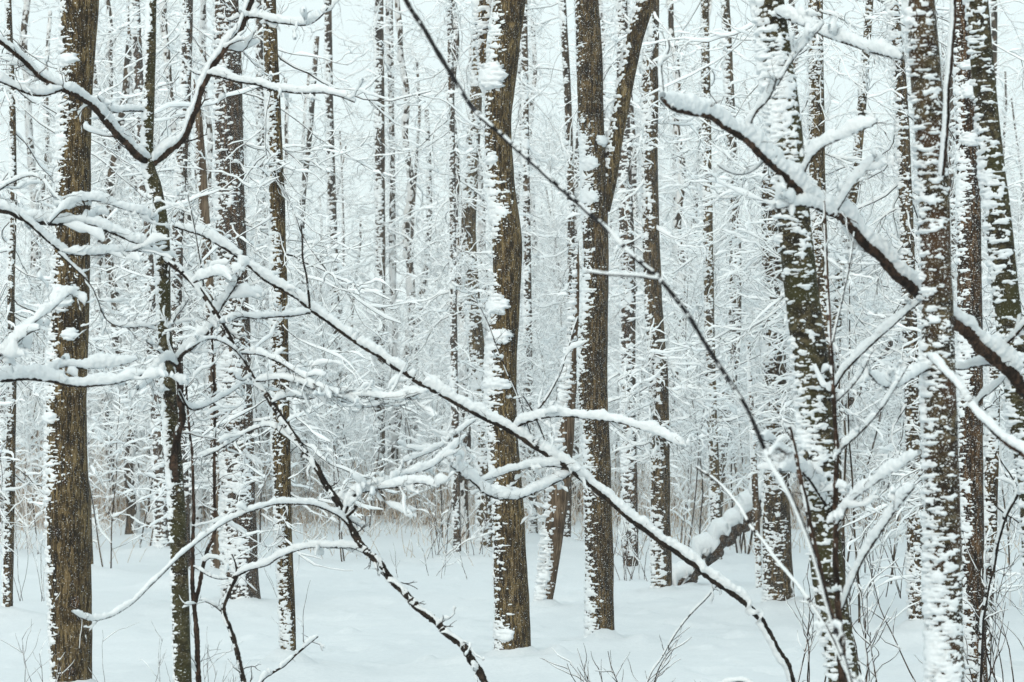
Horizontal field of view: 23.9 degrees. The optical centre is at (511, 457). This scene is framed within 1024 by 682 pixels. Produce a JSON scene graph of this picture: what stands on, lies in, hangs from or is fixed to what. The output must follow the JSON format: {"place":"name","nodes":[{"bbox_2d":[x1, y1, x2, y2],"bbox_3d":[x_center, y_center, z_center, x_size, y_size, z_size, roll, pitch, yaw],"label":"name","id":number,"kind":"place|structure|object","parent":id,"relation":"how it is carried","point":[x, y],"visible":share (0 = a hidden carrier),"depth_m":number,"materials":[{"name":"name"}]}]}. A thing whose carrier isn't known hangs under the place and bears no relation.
{"place":"outdoors","nodes":[
{"label":"outdoors","id":0,"kind":"place"},
{"bbox_2d":[0,271,173,388],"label":"bough","id":1,"kind":"object","parent":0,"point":[16,339],"visible":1,"depth_m":10.66,"materials":[{"name":"white plant"}]},
{"bbox_2d":[0,165,178,344],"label":"bough","id":2,"kind":"object","parent":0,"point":[92,223],"visible":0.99,"depth_m":11.34,"materials":[{"name":"white plant"}]},
{"bbox_2d":[0,461,1023,681],"bbox_3d":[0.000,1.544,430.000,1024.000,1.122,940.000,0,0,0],"label":"snowy ground","id":3,"kind":"structure","parent":0,"point":[364,624],"depth_m":23.80,"materials":[{"name":"white snow"}]},
{"bbox_2d":[0,0,94,520],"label":"slim tree","id":4,"kind":"object","parent":3,"relation":"on","point":[28,128],"visible":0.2,"depth_m":54.65,"materials":[{"name":"white plant"}]},
{"bbox_2d":[0,201,106,553],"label":"snowy sapling","id":5,"kind":"object","parent":3,"relation":"on","point":[24,427],"visible":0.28,"depth_m":40.12,"materials":[{"name":"snow"}]},
{"bbox_2d":[42,0,98,681],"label":"tree","id":6,"kind":"object","parent":3,"relation":"on","point":[66,504],"visible":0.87,"depth_m":15.39,"materials":[{"name":"brown plant"}]},
{"bbox_2d":[0,0,169,520],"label":"slim tree","id":7,"kind":"object","parent":3,"relation":"on","point":[101,74],"visible":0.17,"depth_m":53.60,"materials":[{"name":"grey plant"}]},
{"bbox_2d":[0,0,180,606],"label":"tree","id":8,"kind":"object","parent":3,"relation":"on","point":[8,474],"visible":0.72,"depth_m":23.97,"materials":[{"name":"brown plant"}]},
{"bbox_2d":[14,0,180,513],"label":"slim tree","id":9,"kind":"object","parent":3,"relation":"on","point":[35,3],"visible":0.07,"depth_m":60.15,"materials":[{"name":"white plant"}]},
{"bbox_2d":[0,0,197,529],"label":"slim tree","id":10,"kind":"object","parent":3,"relation":"on","point":[126,267],"visible":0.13,"depth_m":49.03,"materials":[{"name":"white plant"}]},
{"bbox_2d":[0,230,203,567],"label":"snowy sapling","id":11,"kind":"object","parent":3,"relation":"on","point":[90,426],"visible":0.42,"depth_m":34.22,"materials":[{"name":"snow"}]},
{"bbox_2d":[31,0,200,533],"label":"slim tree","id":12,"kind":"object","parent":3,"relation":"on","point":[131,511],"visible":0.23,"depth_m":47.98,"materials":[{"name":"white plant"}]},
{"bbox_2d":[35,0,212,527],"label":"slim tree","id":13,"kind":"object","parent":3,"relation":"on","point":[150,516],"visible":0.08,"depth_m":52.32,"materials":[{"name":"white plant"}]},
{"bbox_2d":[37,0,211,547],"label":"tree","id":14,"kind":"object","parent":3,"relation":"on","point":[161,531],"visible":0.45,"depth_m":39.92,"materials":[{"name":"brown plant"}]},
{"bbox_2d":[87,168,215,547],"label":"lacy sapling","id":15,"kind":"object","parent":3,"relation":"on","point":[146,423],"visible":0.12,"depth_m":40.68,"materials":[{"name":"white plant"}]},
{"bbox_2d":[88,0,263,566],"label":"tree","id":16,"kind":"object","parent":3,"relation":"on","point":[186,27],"visible":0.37,"depth_m":29.94,"materials":[{"name":"white plant"}]},
{"bbox_2d":[99,0,266,500],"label":"slim tree","id":17,"kind":"object","parent":3,"relation":"on","point":[166,54],"visible":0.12,"depth_m":47.34,"materials":[{"name":"white plant"}]},
{"bbox_2d":[0,0,367,681],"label":"tree","id":18,"kind":"object","parent":3,"relation":"on","point":[150,158],"visible":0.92,"depth_m":11.96,"materials":[{"name":"brown plant"}]},
{"bbox_2d":[112,234,268,517],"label":"lacy sapling","id":19,"kind":"object","parent":3,"relation":"on","point":[189,364],"visible":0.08,"depth_m":44.54,"materials":[{"name":"white plant"}]},
{"bbox_2d":[153,284,257,681],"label":"twin stem sapling","id":20,"kind":"object","parent":3,"relation":"on","point":[195,666],"visible":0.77,"depth_m":13.06,"materials":[{"name":"brown plant"}]},
{"bbox_2d":[191,79,220,568],"bbox_3d":[-3.764,-1.413,29.998,0.434,6.552,0.213,0,0,0],"label":"dead tree","id":21,"kind":"object","parent":3,"relation":"on","point":[203,201],"visible":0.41,"depth_m":29.94,"materials":[{"name":"brown wood"}]},
{"bbox_2d":[130,0,300,528],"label":"slim tree","id":22,"kind":"object","parent":3,"relation":"on","point":[202,14],"visible":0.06,"depth_m":51.18,"materials":[{"name":"grey plant"}]},
{"bbox_2d":[187,92,294,541],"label":"lacy sapling","id":23,"kind":"object","parent":3,"relation":"on","point":[245,128],"visible":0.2,"depth_m":44.05,"materials":[{"name":"white plant"}]},
{"bbox_2d":[102,0,406,599],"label":"tree","id":24,"kind":"object","parent":3,"relation":"on","point":[229,208],"visible":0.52,"depth_m":25.86,"materials":[{"name":"white plant"}]},
{"bbox_2d":[46,0,476,650],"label":"tree","id":25,"kind":"object","parent":3,"relation":"on","point":[276,336],"visible":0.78,"depth_m":17.44,"materials":[{"name":"brown plant"}]},
{"bbox_2d":[243,143,305,434],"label":"lacy sapling","id":26,"kind":"object","parent":3,"relation":"on","point":[267,301],"visible":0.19,"depth_m":52.05,"materials":[{"name":"white plant"}]},
{"bbox_2d":[179,521,378,681],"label":"stub sapling","id":27,"kind":"object","parent":3,"relation":"on","point":[319,546],"visible":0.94,"depth_m":11.53,"materials":[{"name":"white plant"}]},
{"bbox_2d":[71,187,487,681],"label":"dark bent sapling","id":28,"kind":"object","parent":3,"relation":"on","point":[304,381],"visible":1,"depth_m":11.12,"materials":[{"name":"white plant"}]},
{"bbox_2d":[239,0,322,512],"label":"tree","id":29,"kind":"object","parent":3,"relation":"on","point":[257,27],"visible":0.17,"depth_m":61.91,"materials":[{"name":"grey plant"}]},
{"bbox_2d":[244,78,346,467],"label":"slim tree","id":30,"kind":"object","parent":3,"relation":"on","point":[286,131],"visible":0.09,"depth_m":72.30,"materials":[{"name":"white plant"}]},
{"bbox_2d":[245,36,349,497],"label":"tree","id":31,"kind":"object","parent":3,"relation":"on","point":[310,120],"visible":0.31,"depth_m":63.94,"materials":[{"name":"grey plant"}]},
{"bbox_2d":[243,73,372,506],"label":"slim tree","id":32,"kind":"object","parent":3,"relation":"on","point":[306,103],"visible":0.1,"depth_m":76.59,"materials":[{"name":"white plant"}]},
{"bbox_2d":[260,252,364,522],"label":"lacy sapling","id":33,"kind":"object","parent":3,"relation":"on","point":[302,358],"visible":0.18,"depth_m":56.36,"materials":[{"name":"white plant"}]},
{"bbox_2d":[252,184,400,561],"bbox_3d":[-2.888,-1.220,37.850,2.451,6.130,2.397,0,0,-6],"label":"snowy sapling","id":34,"kind":"object","parent":3,"relation":"on","point":[330,418],"visible":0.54,"depth_m":37.64,"materials":[{"name":"snow"}]},
{"bbox_2d":[279,0,398,501],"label":"tree","id":35,"kind":"object","parent":3,"relation":"on","point":[328,116],"visible":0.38,"depth_m":59.91,"materials":[{"name":"white plant"}]},
{"bbox_2d":[253,261,450,527],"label":"lacy sapling","id":36,"kind":"object","parent":3,"relation":"on","point":[343,338],"visible":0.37,"depth_m":51.81,"materials":[{"name":"white plant"}]},
{"bbox_2d":[316,0,442,514],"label":"tree","id":37,"kind":"object","parent":3,"relation":"on","point":[379,189],"visible":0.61,"depth_m":54.90,"materials":[{"name":"grey plant"}]},
{"bbox_2d":[292,0,483,493],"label":"slim tree","id":38,"kind":"object","parent":3,"relation":"on","point":[392,272],"visible":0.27,"depth_m":61.90,"materials":[{"name":"white plant"}]},
{"bbox_2d":[357,0,434,406],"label":"tree","id":39,"kind":"object","parent":3,"relation":"on","point":[391,33],"visible":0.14,"depth_m":71.95,"materials":[{"name":"grey plant"}]},
{"bbox_2d":[308,0,492,518],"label":"slim tree","id":40,"kind":"object","parent":3,"relation":"on","point":[409,198],"visible":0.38,"depth_m":59.19,"materials":[{"name":"white plant"}]},
{"bbox_2d":[323,237,484,524],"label":"lacy sapling","id":41,"kind":"object","parent":3,"relation":"on","point":[403,346],"visible":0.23,"depth_m":54.27,"materials":[{"name":"white plant"}]},
{"bbox_2d":[350,63,466,474],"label":"slim tree","id":42,"kind":"object","parent":3,"relation":"on","point":[412,233],"visible":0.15,"depth_m":86.75,"materials":[{"name":"grey plant"}]},
{"bbox_2d":[386,109,463,498],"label":"tree","id":43,"kind":"object","parent":3,"relation":"on","point":[428,192],"visible":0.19,"depth_m":74.92,"materials":[{"name":"grey plant"}]},
{"bbox_2d":[349,0,543,551],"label":"tree","id":44,"kind":"object","parent":3,"relation":"on","point":[454,286],"visible":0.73,"depth_m":37.95,"materials":[{"name":"white plant"}]},
{"bbox_2d":[415,463,492,558],"bbox_3d":[-0.855,0.896,37.907,1.498,1.604,1.287,0,0,-20],"label":"bare shrub","id":45,"kind":"object","parent":3,"relation":"on","point":[428,502],"visible":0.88,"depth_m":37.97,"materials":[{"name":"plant"}]},
{"bbox_2d":[360,0,557,538],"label":"slim tree","id":46,"kind":"object","parent":3,"relation":"on","point":[467,442],"visible":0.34,"depth_m":46.07,"materials":[{"name":"white plant"}]},
{"bbox_2d":[14,427,906,529],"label":"tall dry grass","id":47,"kind":"structure","parent":3,"relation":"on","point":[797,499],"depth_m":54.93,"materials":[{"name":"plant"}]},
{"bbox_2d":[382,211,543,537],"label":"lacy sapling","id":48,"kind":"object","parent":3,"relation":"on","point":[438,370],"visible":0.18,"depth_m":47.53,"materials":[{"name":"white plant"}]},
{"bbox_2d":[357,0,579,509],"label":"slim tree","id":49,"kind":"object","parent":3,"relation":"on","point":[416,209],"visible":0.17,"depth_m":55.31,"materials":[{"name":"white plant"}]},
{"bbox_2d":[391,0,552,547],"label":"tree","id":50,"kind":"object","parent":3,"relation":"on","point":[474,330],"visible":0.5,"depth_m":39.89,"materials":[{"name":"brown plant"}]},
{"bbox_2d":[394,5,561,410],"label":"slim tree","id":51,"kind":"object","parent":3,"relation":"on","point":[479,226],"visible":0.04,"depth_m":72.52,"materials":[{"name":"grey plant"}]},
{"bbox_2d":[174,222,804,681],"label":"arched sapling","id":52,"kind":"object","parent":3,"relation":"on","point":[556,456],"visible":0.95,"depth_m":11.73,"materials":[{"name":"white plant"}]},
{"bbox_2d":[415,3,565,482],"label":"slim tree","id":53,"kind":"object","parent":3,"relation":"on","point":[515,156],"visible":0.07,"depth_m":72.86,"materials":[{"name":"grey plant"}]},
{"bbox_2d":[478,0,530,650],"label":"tree","id":54,"kind":"object","parent":3,"relation":"on","point":[497,76],"visible":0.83,"depth_m":18.00,"materials":[{"name":"brown plant"}]},
{"bbox_2d":[471,0,491,108],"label":"leaning tree","id":55,"kind":"object","parent":54,"relation":"attached to","point":[481,10],"visible":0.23,"depth_m":18.28,"materials":[{"name":"white plant"}]},
{"bbox_2d":[0,496,1020,565],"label":"dry grass","id":56,"kind":"structure","parent":3,"relation":"on","point":[304,530],"depth_m":45.39,"materials":[{"name":"plant"}]},
{"bbox_2d":[0,33,1023,489],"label":"woods","id":57,"kind":"object","parent":3,"relation":"on","point":[548,205],"visible":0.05,"depth_m":110.69,"materials":[{"name":"white plant"}]},
{"bbox_2d":[464,19,576,456],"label":"slim tree","id":58,"kind":"object","parent":3,"relation":"on","point":[532,108],"visible":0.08,"depth_m":75.87,"materials":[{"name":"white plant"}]},
{"bbox_2d":[434,282,618,526],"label":"snowy sapling","id":59,"kind":"object","parent":3,"relation":"on","point":[537,379],"visible":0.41,"depth_m":43.52,"materials":[{"name":"snow"}]},
{"bbox_2d":[456,0,616,533],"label":"tree","id":60,"kind":"object","parent":3,"relation":"on","point":[526,232],"visible":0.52,"depth_m":44.94,"materials":[{"name":"grey plant"}]},
{"bbox_2d":[465,0,619,537],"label":"tree","id":61,"kind":"object","parent":3,"relation":"on","point":[568,162],"visible":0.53,"depth_m":41.94,"materials":[{"name":"brown plant"}]},
{"bbox_2d":[533,241,579,600],"bbox_3d":[0.441,-0.190,24.989,0.516,4.096,0.258,0,0,0],"label":"dead tree","id":62,"kind":"object","parent":3,"relation":"on","point":[554,505],"visible":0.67,"depth_m":24.93,"materials":[{"name":"brown wood"}]},
{"bbox_2d":[511,99,616,524],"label":"lacy sapling","id":63,"kind":"object","parent":3,"relation":"on","point":[545,220],"visible":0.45,"depth_m":51.74,"materials":[{"name":"white plant"}]},
{"bbox_2d":[520,0,641,468],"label":"slim tree","id":64,"kind":"object","parent":3,"relation":"on","point":[576,131],"visible":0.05,"depth_m":61.19,"materials":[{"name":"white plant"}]},
{"bbox_2d":[515,8,666,511],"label":"slim tree","id":65,"kind":"object","parent":3,"relation":"on","point":[563,255],"visible":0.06,"depth_m":64.61,"materials":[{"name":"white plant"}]},
{"bbox_2d":[522,0,674,476],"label":"slim tree","id":66,"kind":"object","parent":3,"relation":"on","point":[601,6],"visible":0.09,"depth_m":55.97,"materials":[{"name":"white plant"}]},
{"bbox_2d":[573,0,654,637],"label":"tree","id":67,"kind":"object","parent":3,"relation":"on","point":[599,155],"visible":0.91,"depth_m":20.21,"materials":[{"name":"brown plant"}]},
{"bbox_2d":[548,0,711,516],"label":"slim tree","id":68,"kind":"object","parent":3,"relation":"on","point":[634,171],"visible":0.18,"depth_m":52.62,"materials":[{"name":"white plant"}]},
{"bbox_2d":[403,0,864,681],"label":"blurred stem","id":69,"kind":"object","parent":3,"relation":"on","point":[779,448],"visible":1,"depth_m":6.34,"materials":[{"name":"brown plant"}]},
{"bbox_2d":[551,0,726,566],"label":"tree","id":70,"kind":"object","parent":3,"relation":"on","point":[628,479],"visible":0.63,"depth_m":32.91,"materials":[{"name":"brown plant"}]},
{"bbox_2d":[547,0,736,588],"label":"tree","id":71,"kind":"object","parent":3,"relation":"on","point":[660,556],"visible":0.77,"depth_m":27.90,"materials":[{"name":"white plant"}]},
{"bbox_2d":[579,0,761,508],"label":"slim tree","id":72,"kind":"object","parent":3,"relation":"on","point":[679,198],"visible":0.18,"depth_m":50.35,"materials":[{"name":"white plant"}]},
{"bbox_2d":[619,183,761,546],"bbox_3d":[2.737,-1.115,35.782,2.277,5.824,2.329,0,0,5],"label":"snowy sapling","id":73,"kind":"object","parent":3,"relation":"on","point":[716,320],"visible":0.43,"depth_m":35.73,"materials":[{"name":"snow"}]},
{"bbox_2d":[639,216,759,544],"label":"lacy sapling","id":74,"kind":"object","parent":3,"relation":"on","point":[687,490],"visible":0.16,"depth_m":42.31,"materials":[{"name":"white plant"}]},
{"bbox_2d":[611,191,792,552],"bbox_3d":[3.555,-1.455,40.413,2.934,6.518,3.866,0,0,31],"label":"snowy sapling","id":75,"kind":"object","parent":3,"relation":"on","point":[739,472],"visible":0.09,"depth_m":39.92,"materials":[{"name":"snow"}]},
{"bbox_2d":[613,0,836,559],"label":"tree","id":76,"kind":"object","parent":3,"relation":"on","point":[712,443],"visible":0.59,"depth_m":33.95,"materials":[{"name":"white plant"}]},
{"bbox_2d":[630,0,842,530],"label":"tree","id":77,"kind":"object","parent":3,"relation":"on","point":[727,66],"visible":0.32,"depth_m":37.93,"materials":[{"name":"white plant"}]},
{"bbox_2d":[603,83,894,553],"bbox_3d":[3.780,-2.067,39.038,4.639,7.822,3.521,0,0,-24],"label":"lacy sapling","id":78,"kind":"object","parent":3,"relation":"on","point":[754,301],"visible":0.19,"depth_m":38.57,"materials":[{"name":"white plant"}]},
{"bbox_2d":[746,341,761,587],"bbox_3d":[2.710,0.278,26.998,0.196,3.145,0.103,0,0,0],"label":"tree","id":79,"kind":"object","parent":3,"relation":"on","point":[756,526],"visible":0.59,"depth_m":26.97,"materials":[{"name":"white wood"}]},
{"bbox_2d":[624,0,884,601],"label":"tree","id":80,"kind":"object","parent":3,"relation":"on","point":[776,529],"visible":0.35,"depth_m":24.89,"materials":[{"name":"white plant"}]},
{"bbox_2d":[695,466,847,678],"bbox_3d":[0.894,0.838,7.705,0.819,1.620,0.158,0,0,39],"label":"tree branch","id":81,"kind":"object","parent":3,"relation":"on","point":[772,554],"visible":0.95,"depth_m":7.74,"materials":[{"name":"white plant"}]},
{"bbox_2d":[687,2,871,487],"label":"slim tree","id":82,"kind":"object","parent":3,"relation":"on","point":[748,100],"visible":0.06,"depth_m":50.80,"materials":[{"name":"white plant"}]},
{"bbox_2d":[650,0,918,614],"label":"tree","id":83,"kind":"object","parent":3,"relation":"on","point":[814,102],"visible":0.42,"depth_m":21.93,"materials":[{"name":"white plant"}]},
{"bbox_2d":[672,331,899,585],"bbox_3d":[3.259,0.225,30.064,3.111,3.648,0.507,0,0,0],"label":"fallen log","id":84,"kind":"object","parent":3,"relation":"on","point":[722,533],"visible":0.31,"depth_m":29.89,"materials":[{"name":"white plant"}]},
{"bbox_2d":[669,70,922,622],"bbox_3d":[3.072,-1.117,24.282,2.641,5.867,3.480,0,0,12],"label":"snowy sapling","id":85,"kind":"object","parent":3,"relation":"on","point":[783,331],"visible":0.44,"depth_m":23.77,"materials":[{"name":"snow"}]},
{"bbox_2d":[748,0,920,681],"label":"tree","id":86,"kind":"object","parent":3,"relation":"on","point":[793,237],"visible":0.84,"depth_m":9.74,"materials":[{"name":"brown plant"}]},
{"bbox_2d":[785,560,885,681],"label":"bare shrub","id":87,"kind":"object","parent":3,"relation":"on","point":[807,633],"visible":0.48,"depth_m":14.91,"materials":[{"name":"white plant"}]},
{"bbox_2d":[788,182,920,681],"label":"sapling clump","id":88,"kind":"object","parent":3,"relation":"on","point":[901,494],"visible":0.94,"depth_m":8.41,"materials":[{"name":"white plant"}]},
{"bbox_2d":[699,0,1023,540],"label":"tree","id":89,"kind":"object","parent":3,"relation":"on","point":[865,79],"visible":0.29,"depth_m":24.95,"materials":[{"name":"white plant"}]},
{"bbox_2d":[843,556,900,681],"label":"bare shrub","id":90,"kind":"object","parent":3,"relation":"on","point":[866,621],"visible":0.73,"depth_m":14.09,"materials":[{"name":"grey plant"}]},
{"bbox_2d":[744,0,1023,620],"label":"tree","id":91,"kind":"object","parent":3,"relation":"on","point":[905,245],"visible":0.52,"depth_m":21.95,"materials":[{"name":"brown plant"}]},
{"bbox_2d":[824,0,956,561],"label":"lacy sapling","id":92,"kind":"object","parent":3,"relation":"on","point":[883,61],"visible":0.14,"depth_m":36.62,"materials":[{"name":"white plant"}]},
{"bbox_2d":[827,178,953,533],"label":"lacy sapling","id":93,"kind":"object","parent":3,"relation":"on","point":[896,410],"visible":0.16,"depth_m":43.59,"materials":[{"name":"white plant"}]},
{"bbox_2d":[855,0,964,681],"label":"tree","id":94,"kind":"object","parent":3,"relation":"on","point":[942,575],"visible":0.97,"depth_m":8.95,"materials":[{"name":"brown plant"}]},
{"bbox_2d":[842,282,1023,681],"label":"tree","id":95,"kind":"object","parent":3,"relation":"on","point":[991,443],"visible":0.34,"depth_m":17.95,"materials":[{"name":"white plant"}]},
{"bbox_2d":[843,0,1023,463],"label":"slim tree","id":96,"kind":"object","parent":3,"relation":"on","point":[1005,113],"visible":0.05,"depth_m":55.15,"materials":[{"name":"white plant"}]},
{"bbox_2d":[852,499,1023,681],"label":"bare shrub","id":97,"kind":"object","parent":3,"relation":"on","point":[996,613],"visible":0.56,"depth_m":15.10,"materials":[{"name":"grey plant"}]},
{"bbox_2d":[872,0,1023,583],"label":"snowy sapling","id":98,"kind":"object","parent":3,"relation":"on","point":[952,112],"visible":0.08,"depth_m":30.04,"materials":[{"name":"snow"}]},
{"bbox_2d":[888,189,1023,605],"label":"snowy sapling","id":99,"kind":"object","parent":3,"relation":"on","point":[1001,445],"visible":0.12,"depth_m":25.70,"materials":[{"name":"snow"}]},
{"bbox_2d":[915,0,1023,480],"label":"slim tree","id":100,"kind":"object","parent":3,"relation":"on","point":[994,20],"visible":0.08,"depth_m":57.47,"materials":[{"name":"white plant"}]},
{"bbox_2d":[952,0,987,681],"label":"tree","id":101,"kind":"object","parent":3,"relation":"on","point":[968,275],"visible":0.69,"depth_m":14.93,"materials":[{"name":"brown plant"}]},
{"bbox_2d":[964,477,1018,681],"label":"edge stem","id":102,"kind":"object","parent":3,"relation":"on","point":[977,668],"visible":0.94,"depth_m":12.86,"materials":[{"name":"brown plant"}]},
{"bbox_2d":[962,0,1023,621],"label":"tree","id":103,"kind":"object","parent":3,"relation":"on","point":[1000,262],"visible":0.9,"depth_m":10.95,"materials":[{"name":"brown plant"}]},
{"bbox_2d":[0,0,1023,460],"label":"sky","id":104,"kind":"structure","parent":0,"point":[285,40],"materials":[{"name":"white"}]},
{"bbox_2d":[656,15,1023,409],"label":"snowy bough","id":105,"kind":"object","parent":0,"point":[1000,354],"visible":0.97,"depth_m":8.80,"materials":[{"name":"snow"}]},
{"bbox_2d":[926,352,1023,457],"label":"leaning twig","id":106,"kind":"object","parent":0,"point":[1013,442],"visible":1,"depth_m":7.37,"materials":[{"name":"white plant"}]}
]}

